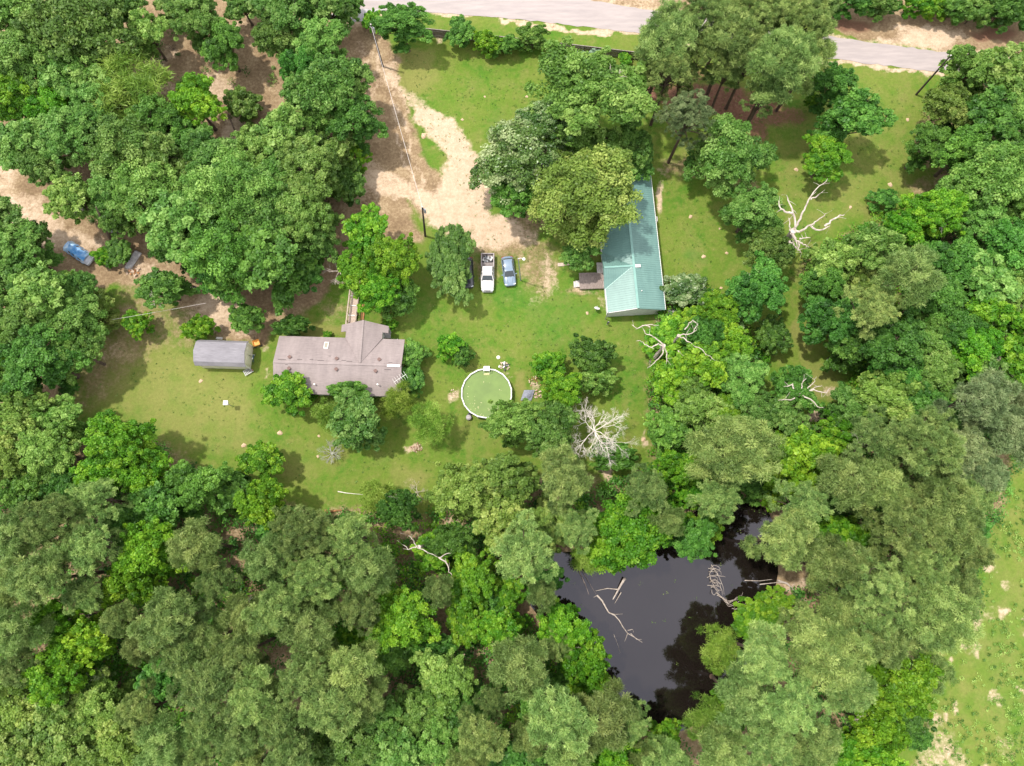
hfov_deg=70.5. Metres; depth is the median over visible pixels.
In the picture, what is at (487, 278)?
pickup truck
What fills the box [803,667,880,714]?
pine tree
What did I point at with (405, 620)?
broadleaf tree
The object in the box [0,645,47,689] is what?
pine tree
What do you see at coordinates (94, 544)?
pine tree
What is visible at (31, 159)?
broadleaf tree
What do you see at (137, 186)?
broadleaf tree
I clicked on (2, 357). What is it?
broadleaf tree
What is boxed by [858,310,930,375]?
broadleaf tree
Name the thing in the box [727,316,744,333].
broadleaf tree
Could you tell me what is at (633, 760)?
pine tree
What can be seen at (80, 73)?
broadleaf tree
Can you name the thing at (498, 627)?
broadleaf tree
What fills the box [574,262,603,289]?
wooden deck
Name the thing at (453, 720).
broadleaf tree
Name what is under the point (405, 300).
broadleaf tree
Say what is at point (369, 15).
shrub
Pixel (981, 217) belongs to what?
broadleaf tree
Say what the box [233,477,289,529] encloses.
broadleaf tree
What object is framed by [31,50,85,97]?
broadleaf tree
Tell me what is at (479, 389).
round pool
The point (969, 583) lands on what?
pine tree
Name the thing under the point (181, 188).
broadleaf tree
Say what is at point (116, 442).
broadleaf tree
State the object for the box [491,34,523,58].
shrub
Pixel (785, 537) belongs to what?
pine tree
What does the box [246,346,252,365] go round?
double door
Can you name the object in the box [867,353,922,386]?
broadleaf tree
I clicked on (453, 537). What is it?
broadleaf tree
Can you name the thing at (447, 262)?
broadleaf tree
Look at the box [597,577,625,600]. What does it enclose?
floating log
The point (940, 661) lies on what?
pine tree
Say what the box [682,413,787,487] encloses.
pine tree
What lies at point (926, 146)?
broadleaf tree
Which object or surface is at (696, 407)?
broadleaf tree
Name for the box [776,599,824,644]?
pine tree
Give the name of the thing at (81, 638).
broadleaf tree
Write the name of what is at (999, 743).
meadow weeds
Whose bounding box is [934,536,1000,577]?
pine tree
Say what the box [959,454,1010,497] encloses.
pine tree
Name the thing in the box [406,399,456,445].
broadleaf tree
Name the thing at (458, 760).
pine tree
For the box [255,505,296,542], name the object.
broadleaf tree
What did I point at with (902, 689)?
broadleaf tree
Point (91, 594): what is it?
pine tree
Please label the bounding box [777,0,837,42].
pine tree
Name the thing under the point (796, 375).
broadleaf tree
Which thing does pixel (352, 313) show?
entrance ramp
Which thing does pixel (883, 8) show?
shrub
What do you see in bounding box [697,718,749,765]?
pine tree
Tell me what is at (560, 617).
broadleaf tree
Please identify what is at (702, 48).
pine tree
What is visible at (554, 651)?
pine tree
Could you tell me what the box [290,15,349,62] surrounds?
broadleaf tree
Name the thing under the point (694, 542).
broadleaf tree
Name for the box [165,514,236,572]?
pine tree
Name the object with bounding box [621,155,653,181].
broadleaf tree
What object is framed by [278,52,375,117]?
broadleaf tree
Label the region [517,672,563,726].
broadleaf tree
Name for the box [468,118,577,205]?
broadleaf tree
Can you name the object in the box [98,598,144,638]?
pine tree
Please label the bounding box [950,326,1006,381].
broadleaf tree
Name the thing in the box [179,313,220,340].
shrub
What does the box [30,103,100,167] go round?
broadleaf tree
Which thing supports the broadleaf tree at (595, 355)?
on the ground
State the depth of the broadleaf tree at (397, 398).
96.51 m
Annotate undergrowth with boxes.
[0,76,1023,765]
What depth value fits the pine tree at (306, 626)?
81.26 m
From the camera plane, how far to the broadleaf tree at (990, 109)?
100.97 m
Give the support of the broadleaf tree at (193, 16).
on the ground
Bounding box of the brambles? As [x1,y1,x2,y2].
[0,159,951,765]
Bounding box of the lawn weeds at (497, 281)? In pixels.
[101,51,908,491]
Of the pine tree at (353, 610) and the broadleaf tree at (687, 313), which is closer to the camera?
the pine tree at (353, 610)
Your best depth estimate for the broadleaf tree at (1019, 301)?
96.86 m
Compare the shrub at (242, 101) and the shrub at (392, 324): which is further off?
the shrub at (242, 101)
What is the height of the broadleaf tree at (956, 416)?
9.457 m
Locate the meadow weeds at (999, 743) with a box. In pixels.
[913,489,1023,765]
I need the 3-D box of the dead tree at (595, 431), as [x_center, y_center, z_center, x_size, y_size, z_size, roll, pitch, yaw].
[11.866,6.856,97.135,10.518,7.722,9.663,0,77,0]
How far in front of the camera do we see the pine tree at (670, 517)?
86.99 m
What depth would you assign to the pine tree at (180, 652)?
81.17 m
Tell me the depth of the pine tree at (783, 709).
78.37 m
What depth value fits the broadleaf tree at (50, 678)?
84.15 m
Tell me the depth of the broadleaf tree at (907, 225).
99.00 m
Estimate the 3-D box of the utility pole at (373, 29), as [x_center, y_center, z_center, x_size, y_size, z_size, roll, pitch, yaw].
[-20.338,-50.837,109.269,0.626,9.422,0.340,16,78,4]
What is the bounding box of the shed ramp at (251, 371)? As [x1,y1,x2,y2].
[243,367,252,375]
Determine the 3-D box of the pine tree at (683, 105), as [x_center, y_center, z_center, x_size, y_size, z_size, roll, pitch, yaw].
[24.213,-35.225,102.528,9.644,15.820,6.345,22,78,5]
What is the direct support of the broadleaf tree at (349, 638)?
on the ground
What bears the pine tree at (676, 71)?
on the ground
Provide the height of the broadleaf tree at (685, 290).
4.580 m
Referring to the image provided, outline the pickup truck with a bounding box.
[479,253,495,291]
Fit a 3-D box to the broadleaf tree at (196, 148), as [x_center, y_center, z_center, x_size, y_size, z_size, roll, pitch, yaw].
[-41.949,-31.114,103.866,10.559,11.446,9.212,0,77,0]
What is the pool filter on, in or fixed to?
on the ground
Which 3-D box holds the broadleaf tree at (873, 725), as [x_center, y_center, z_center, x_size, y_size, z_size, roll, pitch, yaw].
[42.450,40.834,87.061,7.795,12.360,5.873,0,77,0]
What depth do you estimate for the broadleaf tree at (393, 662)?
89.65 m
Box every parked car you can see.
[464,257,474,288]
[501,256,516,286]
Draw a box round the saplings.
[86,12,340,263]
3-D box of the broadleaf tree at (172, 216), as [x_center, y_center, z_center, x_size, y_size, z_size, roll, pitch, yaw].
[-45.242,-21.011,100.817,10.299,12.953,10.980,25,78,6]
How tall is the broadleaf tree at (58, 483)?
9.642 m
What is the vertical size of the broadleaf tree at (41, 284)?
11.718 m
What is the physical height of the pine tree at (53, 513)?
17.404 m
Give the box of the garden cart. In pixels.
[252,337,261,347]
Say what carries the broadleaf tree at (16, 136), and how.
on the ground
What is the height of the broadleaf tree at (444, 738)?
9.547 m
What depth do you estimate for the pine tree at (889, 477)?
84.73 m
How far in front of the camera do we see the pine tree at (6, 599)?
82.98 m
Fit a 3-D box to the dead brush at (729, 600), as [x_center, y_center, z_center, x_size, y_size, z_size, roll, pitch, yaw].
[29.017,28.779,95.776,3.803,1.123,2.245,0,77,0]
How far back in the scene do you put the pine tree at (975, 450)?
86.51 m
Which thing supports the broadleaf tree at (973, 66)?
on the ground
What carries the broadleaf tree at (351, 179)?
on the ground
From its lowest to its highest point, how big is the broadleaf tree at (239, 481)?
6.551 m
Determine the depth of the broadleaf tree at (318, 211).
97.59 m
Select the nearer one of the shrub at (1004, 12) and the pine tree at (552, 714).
the pine tree at (552, 714)
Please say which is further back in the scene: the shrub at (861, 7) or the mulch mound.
the shrub at (861, 7)
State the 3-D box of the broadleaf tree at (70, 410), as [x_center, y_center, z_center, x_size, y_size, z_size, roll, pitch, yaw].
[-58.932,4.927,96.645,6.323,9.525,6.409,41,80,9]
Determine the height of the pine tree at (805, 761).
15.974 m
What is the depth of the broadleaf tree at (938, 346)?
95.05 m
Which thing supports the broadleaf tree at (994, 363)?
on the ground
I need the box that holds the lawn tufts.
[92,53,914,490]
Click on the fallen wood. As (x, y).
(779, 581)
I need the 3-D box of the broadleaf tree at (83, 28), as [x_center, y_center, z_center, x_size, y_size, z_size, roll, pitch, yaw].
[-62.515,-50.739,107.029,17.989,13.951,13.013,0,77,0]
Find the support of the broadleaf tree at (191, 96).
on the ground
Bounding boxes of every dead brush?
[707,565,724,594]
[717,593,745,608]
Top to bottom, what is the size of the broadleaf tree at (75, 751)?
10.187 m
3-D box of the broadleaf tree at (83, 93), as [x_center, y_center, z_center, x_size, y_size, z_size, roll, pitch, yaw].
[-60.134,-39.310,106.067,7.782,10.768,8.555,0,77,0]
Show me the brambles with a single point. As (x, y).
(398, 545)
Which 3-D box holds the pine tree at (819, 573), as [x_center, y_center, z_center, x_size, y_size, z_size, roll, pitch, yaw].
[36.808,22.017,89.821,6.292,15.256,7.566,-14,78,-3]
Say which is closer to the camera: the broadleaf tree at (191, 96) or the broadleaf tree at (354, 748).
the broadleaf tree at (354, 748)
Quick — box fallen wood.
[745,579,805,600]
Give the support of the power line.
attached to the utility pole at (373, 29)
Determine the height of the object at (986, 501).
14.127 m
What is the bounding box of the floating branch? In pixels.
[595,595,640,650]
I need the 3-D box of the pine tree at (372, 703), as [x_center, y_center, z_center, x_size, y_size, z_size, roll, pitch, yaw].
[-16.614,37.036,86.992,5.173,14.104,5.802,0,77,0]
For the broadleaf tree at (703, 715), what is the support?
on the ground
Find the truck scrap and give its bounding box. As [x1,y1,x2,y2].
[483,255,492,262]
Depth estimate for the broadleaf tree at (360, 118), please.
102.51 m
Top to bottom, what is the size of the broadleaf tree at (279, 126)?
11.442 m
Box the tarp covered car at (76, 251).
[63,241,94,265]
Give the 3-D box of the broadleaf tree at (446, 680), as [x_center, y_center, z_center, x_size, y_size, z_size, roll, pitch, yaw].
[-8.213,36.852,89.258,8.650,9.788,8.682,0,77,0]
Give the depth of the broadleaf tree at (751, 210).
99.53 m
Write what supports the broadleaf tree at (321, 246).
on the ground
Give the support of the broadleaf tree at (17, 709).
on the ground
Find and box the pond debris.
[568,511,777,715]
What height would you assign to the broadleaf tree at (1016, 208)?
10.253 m
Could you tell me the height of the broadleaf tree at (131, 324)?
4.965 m
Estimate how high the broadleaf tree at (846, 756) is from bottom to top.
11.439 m
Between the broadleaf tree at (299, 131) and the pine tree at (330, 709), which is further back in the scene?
the broadleaf tree at (299, 131)
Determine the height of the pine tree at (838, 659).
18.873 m
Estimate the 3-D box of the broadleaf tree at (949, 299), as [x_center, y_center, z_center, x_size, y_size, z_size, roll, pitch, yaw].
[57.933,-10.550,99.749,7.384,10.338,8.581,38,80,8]
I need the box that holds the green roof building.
[600,173,665,319]
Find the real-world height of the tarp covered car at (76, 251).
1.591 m
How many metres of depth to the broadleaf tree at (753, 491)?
94.65 m
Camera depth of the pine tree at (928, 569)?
81.74 m
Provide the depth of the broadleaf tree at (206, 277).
97.98 m
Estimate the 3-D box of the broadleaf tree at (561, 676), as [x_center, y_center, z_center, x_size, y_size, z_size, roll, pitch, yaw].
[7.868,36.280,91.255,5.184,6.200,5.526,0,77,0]
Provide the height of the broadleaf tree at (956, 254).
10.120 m
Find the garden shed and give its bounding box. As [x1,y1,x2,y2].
[193,340,253,368]
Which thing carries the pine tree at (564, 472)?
on the ground
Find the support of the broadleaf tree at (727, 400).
on the ground
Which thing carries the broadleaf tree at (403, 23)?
on the ground
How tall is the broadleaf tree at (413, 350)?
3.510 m
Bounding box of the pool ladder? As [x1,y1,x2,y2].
[483,366,489,374]
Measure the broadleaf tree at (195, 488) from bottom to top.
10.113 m
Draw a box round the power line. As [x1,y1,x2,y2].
[371,27,421,204]
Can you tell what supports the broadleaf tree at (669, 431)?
on the ground
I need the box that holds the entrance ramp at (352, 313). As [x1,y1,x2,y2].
[345,281,360,323]
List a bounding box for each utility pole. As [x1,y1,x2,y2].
[370,24,383,66]
[421,206,425,236]
[915,55,951,94]
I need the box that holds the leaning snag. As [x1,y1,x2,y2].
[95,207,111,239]
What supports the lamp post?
on the ground
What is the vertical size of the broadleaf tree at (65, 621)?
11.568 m
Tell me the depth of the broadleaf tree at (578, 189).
94.93 m
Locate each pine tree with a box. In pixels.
[0,502,61,566]
[0,546,106,606]
[0,568,65,612]
[0,600,59,659]
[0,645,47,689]
[14,492,109,548]
[50,509,127,576]
[58,477,134,520]
[62,568,112,615]
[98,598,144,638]
[112,676,180,740]
[120,623,162,666]
[125,585,222,656]
[131,708,210,765]
[149,624,206,684]
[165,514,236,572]
[165,657,251,726]
[173,701,227,760]
[176,609,232,666]
[176,744,225,765]
[190,557,247,603]
[206,628,277,676]
[209,706,265,765]
[216,590,268,641]
[220,735,273,765]
[226,662,284,727]
[238,531,295,585]
[241,582,316,637]
[247,695,319,752]
[263,724,313,765]
[266,504,350,561]
[274,642,340,708]
[276,600,341,664]
[277,551,364,606]
[298,668,362,742]
[317,511,379,560]
[318,636,384,703]
[335,542,398,594]
[339,583,382,636]
[347,671,389,725]
[422,573,453,609]
[445,747,490,765]
[456,702,509,761]
[472,681,508,723]
[486,633,548,704]
[489,508,559,583]
[511,713,547,761]
[525,675,598,754]
[526,578,556,614]
[539,443,594,516]
[539,626,572,662]
[543,733,597,765]
[554,507,599,555]
[571,676,641,757]
[617,698,651,747]
[623,462,669,517]
[627,737,661,765]
[632,0,699,95]
[640,62,669,94]
[641,732,693,765]
[645,43,692,125]
[647,505,684,536]
[652,88,716,163]
[667,65,705,96]
[681,0,734,68]
[682,31,725,83]
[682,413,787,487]
[686,477,743,524]
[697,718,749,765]
[699,0,772,96]
[701,55,747,109]
[705,0,752,68]
[709,661,774,732]
[724,33,764,109]
[728,618,792,685]
[738,0,791,78]
[738,79,787,121]
[738,505,819,571]
[741,710,796,765]
[743,23,823,120]
[753,660,832,737]
[763,477,839,528]
[775,29,837,111]
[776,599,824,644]
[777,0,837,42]
[780,0,842,63]
[784,738,828,765]
[786,614,878,692]
[787,715,843,765]
[792,530,846,593]
[801,588,868,637]
[803,531,883,588]
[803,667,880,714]
[813,452,878,513]
[822,550,924,641]
[827,284,906,339]
[842,404,902,464]
[849,619,919,670]
[852,456,913,518]
[860,482,946,580]
[870,241,949,309]
[871,581,985,656]
[874,404,966,499]
[884,522,959,600]
[902,455,978,512]
[903,649,957,695]
[905,477,989,558]
[905,556,986,612]
[926,367,1021,428]
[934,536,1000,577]
[941,419,1003,475]
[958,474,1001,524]
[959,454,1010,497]
[966,402,1023,469]
[1004,388,1023,412]
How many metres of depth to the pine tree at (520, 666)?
80.70 m
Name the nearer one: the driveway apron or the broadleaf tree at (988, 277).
the broadleaf tree at (988, 277)
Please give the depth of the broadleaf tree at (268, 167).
98.87 m
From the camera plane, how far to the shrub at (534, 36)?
111.11 m
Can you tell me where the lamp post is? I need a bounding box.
[518,258,524,280]
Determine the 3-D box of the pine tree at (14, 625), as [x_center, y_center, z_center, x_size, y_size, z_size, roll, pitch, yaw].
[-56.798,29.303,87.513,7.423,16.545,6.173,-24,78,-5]
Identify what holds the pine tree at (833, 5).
on the ground
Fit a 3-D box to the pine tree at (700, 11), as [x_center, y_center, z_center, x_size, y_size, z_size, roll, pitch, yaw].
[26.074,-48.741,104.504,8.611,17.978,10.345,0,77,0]
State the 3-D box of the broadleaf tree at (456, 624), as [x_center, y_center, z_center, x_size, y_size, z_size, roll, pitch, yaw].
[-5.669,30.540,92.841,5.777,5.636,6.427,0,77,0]
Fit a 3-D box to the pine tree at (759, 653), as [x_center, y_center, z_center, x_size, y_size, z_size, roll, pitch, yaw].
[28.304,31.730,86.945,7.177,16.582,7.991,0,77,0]
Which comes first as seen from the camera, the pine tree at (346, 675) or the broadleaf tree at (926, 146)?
the pine tree at (346, 675)
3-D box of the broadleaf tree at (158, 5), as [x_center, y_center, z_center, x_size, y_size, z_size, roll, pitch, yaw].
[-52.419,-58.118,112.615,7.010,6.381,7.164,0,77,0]
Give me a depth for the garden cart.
103.35 m
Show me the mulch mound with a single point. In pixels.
(417, 446)
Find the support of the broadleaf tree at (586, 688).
on the ground
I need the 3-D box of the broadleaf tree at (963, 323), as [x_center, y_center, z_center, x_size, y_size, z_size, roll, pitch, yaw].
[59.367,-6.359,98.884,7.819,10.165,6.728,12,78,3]
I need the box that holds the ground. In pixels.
[0,0,1023,765]
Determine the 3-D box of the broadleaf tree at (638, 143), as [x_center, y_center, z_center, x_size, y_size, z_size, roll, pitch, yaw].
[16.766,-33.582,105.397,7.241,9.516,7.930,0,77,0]
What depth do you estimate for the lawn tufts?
106.52 m
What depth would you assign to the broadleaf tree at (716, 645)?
89.47 m
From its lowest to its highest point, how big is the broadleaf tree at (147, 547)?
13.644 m
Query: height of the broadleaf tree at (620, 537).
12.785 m
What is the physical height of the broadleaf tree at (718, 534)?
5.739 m
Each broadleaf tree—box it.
[0,0,42,31]
[0,18,51,97]
[0,69,39,121]
[0,117,43,174]
[0,196,51,247]
[0,217,65,270]
[0,248,47,295]
[0,294,51,343]
[0,323,91,401]
[0,330,13,363]
[0,365,42,401]
[0,387,55,439]
[0,429,27,487]
[0,468,45,509]
[0,680,35,734]
[0,721,47,765]
[4,260,75,324]
[12,0,142,71]
[12,134,72,186]
[14,419,84,492]
[19,640,105,707]
[22,85,71,121]
[25,597,95,643]
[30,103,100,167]
[30,393,88,442]
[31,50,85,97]
[31,683,95,748]
[32,732,99,765]
[38,468,100,504]
[39,286,109,341]
[42,172,98,224]
[50,329,105,385]
[55,607,128,670]
[59,270,98,298]
[64,82,126,126]
[65,659,115,698]
[67,55,123,110]
[67,665,134,747]
[69,454,128,492]
[80,408,157,475]
[83,112,167,176]
[86,164,124,218]
[86,716,143,765]
[87,46,175,118]
[89,287,120,331]
[98,199,142,238]
[101,563,168,609]
[102,0,148,23]
[104,503,141,547]
[105,237,131,267]
[110,156,181,233]
[110,515,189,579]
[116,446,173,498]
[120,309,154,340]
[122,480,203,532]
[124,92,183,139]
[125,131,191,187]
[126,8,169,62]
[132,660,188,709]
[134,266,200,309]
[137,188,214,262]
[147,228,188,274]
[152,0,177,28]
[163,0,228,56]
[163,459,233,511]
[166,71,227,131]
[170,118,213,152]
[171,172,200,222]
[177,126,246,175]
[179,144,278,227]
[180,215,248,304]
[189,246,216,293]
[200,16,243,72]
[206,466,251,517]
[213,212,240,232]
[222,0,257,25]
[227,302,266,333]
[230,124,270,172]
[231,184,295,237]
[233,220,320,316]
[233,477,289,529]
[234,440,285,481]
[246,0,291,32]
[248,0,317,33]
[249,101,320,159]
[250,11,300,58]
[252,152,297,204]
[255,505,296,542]
[259,369,312,416]
[270,136,349,208]
[273,248,324,294]
[275,181,344,241]
[276,128,303,158]
[277,45,315,80]
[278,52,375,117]
[283,70,335,116]
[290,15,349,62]
[291,221,340,264]
[300,109,333,135]
[304,729,326,765]
[309,0,359,46]
[309,395,347,432]
[309,718,380,765]
[314,130,355,170]
[325,93,388,157]
[325,159,366,206]
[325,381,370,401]
[325,388,387,452]
[326,625,366,656]
[336,248,382,301]
[341,0,364,18]
[341,202,388,256]
[347,144,372,174]
[353,693,403,749]
[356,269,401,314]
[358,478,395,514]
[364,584,441,654]
[367,634,413,676]
[368,1,435,53]
[369,232,422,288]
[370,726,431,765]
[375,489,421,531]
[377,273,420,320]
[379,379,417,419]
[394,683,447,741]
[401,363,424,397]
[402,337,431,366]
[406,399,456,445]
[409,529,455,573]
[409,648,479,722]
[411,632,458,661]
[416,715,459,765]
[423,459,501,520]
[423,522,478,558]
[424,222,476,305]
[436,332,467,361]
[443,14,475,48]
[445,596,482,648]
[446,684,490,729]
[448,545,497,617]
[451,342,475,367]
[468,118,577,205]
[468,609,528,652]
[472,492,532,548]
[473,451,540,506]
[476,585,506,615]
[477,398,540,447]
[486,735,541,765]
[490,181,533,218]
[493,575,529,614]
[515,100,582,151]
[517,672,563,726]
[520,400,579,458]
[521,35,659,150]
[524,561,569,601]
[526,141,643,251]
[529,350,566,379]
[531,491,567,553]
[535,597,592,658]
[540,369,582,407]
[555,661,572,686]
[559,232,601,270]
[559,627,611,686]
[565,668,610,710]
[568,333,618,372]
[570,535,602,574]
[578,737,644,765]
[583,492,686,574]
[583,507,608,524]
[613,119,653,168]
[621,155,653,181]
[639,314,686,358]
[643,405,692,458]
[646,717,681,751]
[650,354,698,405]
[652,448,703,487]
[659,272,707,307]
[662,374,734,430]
[667,478,702,509]
[667,516,719,562]
[672,305,708,325]
[672,341,728,390]
[680,315,725,354]
[681,691,724,743]
[682,112,778,199]
[684,505,724,544]
[695,622,740,675]
[698,288,739,326]
[701,391,746,429]
[708,689,751,735]
[709,319,753,372]
[709,352,769,408]
[717,181,786,243]
[724,250,789,324]
[726,470,771,506]
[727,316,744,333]
[731,386,780,435]
[731,596,785,640]
[739,584,796,624]
[742,227,795,268]
[755,313,793,354]
[761,456,800,512]
[768,393,810,435]
[769,364,824,413]
[774,424,840,488]
[796,290,863,348]
[798,266,846,302]
[801,133,853,181]
[802,237,862,286]
[804,508,855,548]
[806,87,898,142]
[808,60,858,115]
[814,482,847,517]
[817,381,873,426]
[817,409,865,452]
[819,321,871,373]
[834,733,859,765]
[841,221,906,269]
[842,260,883,300]
[842,725,909,765]
[843,704,911,755]
[846,515,889,559]
[850,501,887,525]
[852,369,920,428]
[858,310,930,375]
[864,188,901,211]
[864,653,945,721]
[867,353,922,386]
[884,208,924,248]
[895,705,937,735]
[897,187,973,238]
[903,270,973,325]
[903,381,955,421]
[904,120,951,173]
[914,314,952,363]
[916,81,973,134]
[919,354,965,401]
[923,228,979,289]
[931,123,1000,176]
[932,139,1023,209]
[934,400,986,435]
[935,169,964,191]
[937,44,999,87]
[937,310,989,352]
[944,83,1023,139]
[949,354,1023,402]
[950,200,1009,248]
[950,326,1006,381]
[960,295,1016,332]
[962,41,1023,101]
[963,248,1023,302]
[981,517,991,538]
[982,215,1023,278]
[993,84,1023,136]
[996,183,1023,223]
[998,336,1023,383]
[999,133,1023,145]
[1004,307,1023,336]
[1005,266,1023,311]
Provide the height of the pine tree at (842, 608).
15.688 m
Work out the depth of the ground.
105.23 m
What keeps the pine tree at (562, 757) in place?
on the ground
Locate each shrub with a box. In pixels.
[89,246,113,268]
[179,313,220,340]
[222,84,263,127]
[270,313,315,335]
[308,394,317,401]
[323,330,331,336]
[361,7,380,33]
[382,319,398,331]
[472,28,503,58]
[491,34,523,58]
[515,22,550,51]
[578,366,618,395]
[587,439,638,470]
[618,51,631,65]
[803,93,818,111]
[832,0,874,19]
[867,0,902,22]
[877,0,902,16]
[900,0,939,18]
[909,732,933,751]
[915,0,947,21]
[938,0,975,25]
[949,0,998,28]
[979,0,1023,34]
[1013,9,1023,30]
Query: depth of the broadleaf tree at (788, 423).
93.74 m
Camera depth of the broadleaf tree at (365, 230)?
99.12 m
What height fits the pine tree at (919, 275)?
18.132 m
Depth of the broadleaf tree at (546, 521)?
93.56 m
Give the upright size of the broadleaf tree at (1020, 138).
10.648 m
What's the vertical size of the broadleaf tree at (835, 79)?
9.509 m
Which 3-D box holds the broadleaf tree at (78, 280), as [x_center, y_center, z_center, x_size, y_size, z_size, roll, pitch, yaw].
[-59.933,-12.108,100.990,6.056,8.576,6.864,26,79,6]
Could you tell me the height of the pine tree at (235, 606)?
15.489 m
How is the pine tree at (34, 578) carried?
on the ground
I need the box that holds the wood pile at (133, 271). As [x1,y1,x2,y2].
[126,267,139,277]
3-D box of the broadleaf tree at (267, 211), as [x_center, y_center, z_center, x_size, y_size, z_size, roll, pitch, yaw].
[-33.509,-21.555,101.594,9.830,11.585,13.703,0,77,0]
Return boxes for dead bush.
[316,440,343,463]
[410,481,425,497]
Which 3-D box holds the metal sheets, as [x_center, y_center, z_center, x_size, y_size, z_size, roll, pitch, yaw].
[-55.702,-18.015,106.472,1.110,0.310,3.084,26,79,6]
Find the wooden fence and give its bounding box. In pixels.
[423,28,657,60]
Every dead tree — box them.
[322,256,340,284]
[402,533,451,574]
[571,397,640,468]
[632,320,670,367]
[673,320,713,360]
[778,180,845,256]
[778,375,829,407]
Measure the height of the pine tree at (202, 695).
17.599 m
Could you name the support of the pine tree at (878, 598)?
on the ground
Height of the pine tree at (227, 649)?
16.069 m
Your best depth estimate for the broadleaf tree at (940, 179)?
102.33 m
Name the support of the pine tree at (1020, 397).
on the ground
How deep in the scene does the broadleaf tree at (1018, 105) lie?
102.00 m
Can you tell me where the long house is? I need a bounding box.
[273,320,404,396]
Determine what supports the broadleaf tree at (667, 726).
on the ground
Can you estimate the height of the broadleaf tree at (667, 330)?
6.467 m
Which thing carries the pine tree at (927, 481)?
on the ground
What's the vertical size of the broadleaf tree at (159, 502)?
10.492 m
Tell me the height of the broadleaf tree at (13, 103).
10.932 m
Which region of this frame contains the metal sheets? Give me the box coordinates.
[125,251,141,269]
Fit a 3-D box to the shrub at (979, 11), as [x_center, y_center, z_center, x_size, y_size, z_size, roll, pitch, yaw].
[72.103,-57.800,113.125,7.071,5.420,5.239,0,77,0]
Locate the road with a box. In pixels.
[360,0,967,71]
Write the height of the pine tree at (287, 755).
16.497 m
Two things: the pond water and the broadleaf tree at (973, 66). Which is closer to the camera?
the pond water
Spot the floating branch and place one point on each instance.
(617, 618)
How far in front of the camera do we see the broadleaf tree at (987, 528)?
93.94 m
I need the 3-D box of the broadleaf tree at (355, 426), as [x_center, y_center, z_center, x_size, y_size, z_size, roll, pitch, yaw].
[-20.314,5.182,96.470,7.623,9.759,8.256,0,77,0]
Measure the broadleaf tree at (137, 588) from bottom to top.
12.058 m
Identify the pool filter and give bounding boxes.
[466,412,471,419]
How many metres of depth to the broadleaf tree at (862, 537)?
90.89 m
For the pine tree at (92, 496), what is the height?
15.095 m
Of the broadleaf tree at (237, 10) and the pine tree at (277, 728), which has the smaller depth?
the pine tree at (277, 728)
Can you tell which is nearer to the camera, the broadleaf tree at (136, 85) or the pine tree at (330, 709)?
the pine tree at (330, 709)
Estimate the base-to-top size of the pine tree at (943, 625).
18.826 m
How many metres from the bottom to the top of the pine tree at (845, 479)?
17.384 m
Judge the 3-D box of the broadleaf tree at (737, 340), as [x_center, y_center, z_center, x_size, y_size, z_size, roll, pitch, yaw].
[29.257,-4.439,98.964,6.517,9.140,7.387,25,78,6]
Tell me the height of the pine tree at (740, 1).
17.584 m
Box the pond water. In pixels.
[530,499,777,730]
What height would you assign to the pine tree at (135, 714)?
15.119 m
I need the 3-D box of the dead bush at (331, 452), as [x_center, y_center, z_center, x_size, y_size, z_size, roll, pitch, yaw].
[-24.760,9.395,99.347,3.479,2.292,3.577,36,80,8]
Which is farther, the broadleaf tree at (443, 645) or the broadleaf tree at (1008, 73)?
the broadleaf tree at (1008, 73)
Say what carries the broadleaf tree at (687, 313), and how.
on the ground
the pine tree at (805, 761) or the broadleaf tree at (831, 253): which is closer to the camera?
the pine tree at (805, 761)
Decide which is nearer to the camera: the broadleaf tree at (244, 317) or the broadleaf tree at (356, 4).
the broadleaf tree at (244, 317)
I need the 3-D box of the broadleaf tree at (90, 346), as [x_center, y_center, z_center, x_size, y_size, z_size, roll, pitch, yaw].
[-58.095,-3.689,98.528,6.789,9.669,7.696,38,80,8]
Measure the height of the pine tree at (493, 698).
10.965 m
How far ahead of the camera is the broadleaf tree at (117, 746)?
83.80 m
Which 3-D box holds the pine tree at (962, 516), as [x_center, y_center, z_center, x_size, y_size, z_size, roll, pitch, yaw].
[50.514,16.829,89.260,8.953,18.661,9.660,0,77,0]
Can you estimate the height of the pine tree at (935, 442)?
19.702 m
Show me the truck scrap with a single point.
(486, 258)
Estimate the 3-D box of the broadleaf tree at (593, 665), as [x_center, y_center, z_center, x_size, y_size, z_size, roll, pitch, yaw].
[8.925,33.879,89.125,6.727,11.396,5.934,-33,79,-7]
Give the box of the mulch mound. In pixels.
[410,442,422,452]
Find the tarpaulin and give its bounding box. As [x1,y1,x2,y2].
[521,390,534,399]
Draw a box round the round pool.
[461,369,511,418]
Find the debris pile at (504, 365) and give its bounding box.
[498,361,509,370]
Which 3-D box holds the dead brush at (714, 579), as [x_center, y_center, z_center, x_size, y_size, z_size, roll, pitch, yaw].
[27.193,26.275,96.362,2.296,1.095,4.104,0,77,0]
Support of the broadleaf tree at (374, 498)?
on the ground
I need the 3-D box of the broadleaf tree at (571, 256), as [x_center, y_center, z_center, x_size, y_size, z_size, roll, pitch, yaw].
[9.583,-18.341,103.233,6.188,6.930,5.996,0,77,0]
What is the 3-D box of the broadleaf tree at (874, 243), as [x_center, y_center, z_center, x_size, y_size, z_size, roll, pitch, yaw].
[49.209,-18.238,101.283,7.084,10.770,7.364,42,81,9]
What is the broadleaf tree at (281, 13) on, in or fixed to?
on the ground
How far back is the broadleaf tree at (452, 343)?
99.80 m
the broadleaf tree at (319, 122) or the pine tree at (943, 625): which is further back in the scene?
the broadleaf tree at (319, 122)
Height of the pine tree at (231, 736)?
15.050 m
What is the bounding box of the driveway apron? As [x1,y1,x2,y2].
[332,9,384,21]
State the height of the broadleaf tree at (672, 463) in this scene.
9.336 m

